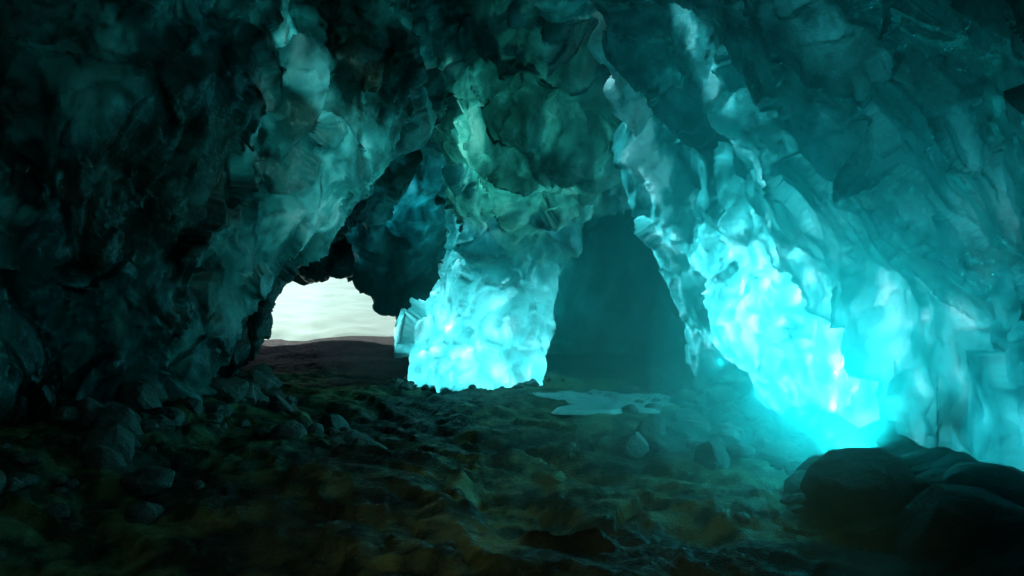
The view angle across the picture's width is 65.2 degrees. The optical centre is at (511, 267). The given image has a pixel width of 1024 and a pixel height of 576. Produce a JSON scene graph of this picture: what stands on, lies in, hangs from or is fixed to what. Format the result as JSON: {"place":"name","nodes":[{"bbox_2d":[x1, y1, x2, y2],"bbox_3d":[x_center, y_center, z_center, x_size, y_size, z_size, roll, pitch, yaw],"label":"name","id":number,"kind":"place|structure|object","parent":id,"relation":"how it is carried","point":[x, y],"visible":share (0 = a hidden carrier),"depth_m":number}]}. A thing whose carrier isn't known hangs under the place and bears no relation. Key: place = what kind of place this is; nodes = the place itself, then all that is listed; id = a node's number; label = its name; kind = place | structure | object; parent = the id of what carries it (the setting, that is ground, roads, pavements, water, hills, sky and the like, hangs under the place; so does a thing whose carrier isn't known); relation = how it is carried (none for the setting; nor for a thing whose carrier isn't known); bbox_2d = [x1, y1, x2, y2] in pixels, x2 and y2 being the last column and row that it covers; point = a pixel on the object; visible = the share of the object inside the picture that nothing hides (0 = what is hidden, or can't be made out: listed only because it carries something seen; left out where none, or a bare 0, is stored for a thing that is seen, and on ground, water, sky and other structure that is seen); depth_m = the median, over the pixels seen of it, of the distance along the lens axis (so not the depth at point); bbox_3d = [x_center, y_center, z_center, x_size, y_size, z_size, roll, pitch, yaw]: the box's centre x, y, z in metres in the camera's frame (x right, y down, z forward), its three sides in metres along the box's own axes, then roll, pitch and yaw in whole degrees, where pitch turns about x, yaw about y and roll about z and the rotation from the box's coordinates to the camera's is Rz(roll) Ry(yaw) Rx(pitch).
{"place":"outdoors","nodes":[
{"label":"outdoors","id":0,"kind":"place"},
{"bbox_2d":[264,277,395,340],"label":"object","id":1,"kind":"structure","parent":0,"point":[332,307],"depth_m":26.50},
{"bbox_2d":[0,0,1023,471],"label":"ice cave wall","id":2,"kind":"structure","parent":0,"point":[786,204],"depth_m":7.25},
{"bbox_2d":[0,336,1023,575],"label":"ground","id":3,"kind":"structure","parent":0,"point":[511,481],"depth_m":5.50},
{"bbox_2d":[0,361,1023,560],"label":"rubble","id":4,"kind":"object","parent":3,"relation":"on","point":[119,427],"visible":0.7,"depth_m":6.89},
{"bbox_2d":[532,388,708,414],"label":"frozen puddle","id":5,"kind":"object","parent":3,"relation":"on","point":[585,404],"visible":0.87,"depth_m":10.24},
{"bbox_2d":[800,447,918,525],"bbox_3d":[2.376,1.603,5.498,0.713,0.725,0.752,0,0,-28],"label":"boulder","id":6,"kind":"object","parent":3,"relation":"on","point":[846,486],"visible":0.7,"depth_m":5.29},
{"bbox_2d":[886,445,928,456],"bbox_3d":[2.981,1.580,5.977,0.729,0.488,0.712,0,0,0],"label":"boulder","id":7,"kind":"object","parent":3,"relation":"on","point":[906,449],"visible":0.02,"depth_m":5.99},
{"bbox_2d":[892,483,1023,555],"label":"boulder","id":8,"kind":"object","parent":3,"relation":"on","point":[935,519],"visible":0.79,"depth_m":4.51}
]}

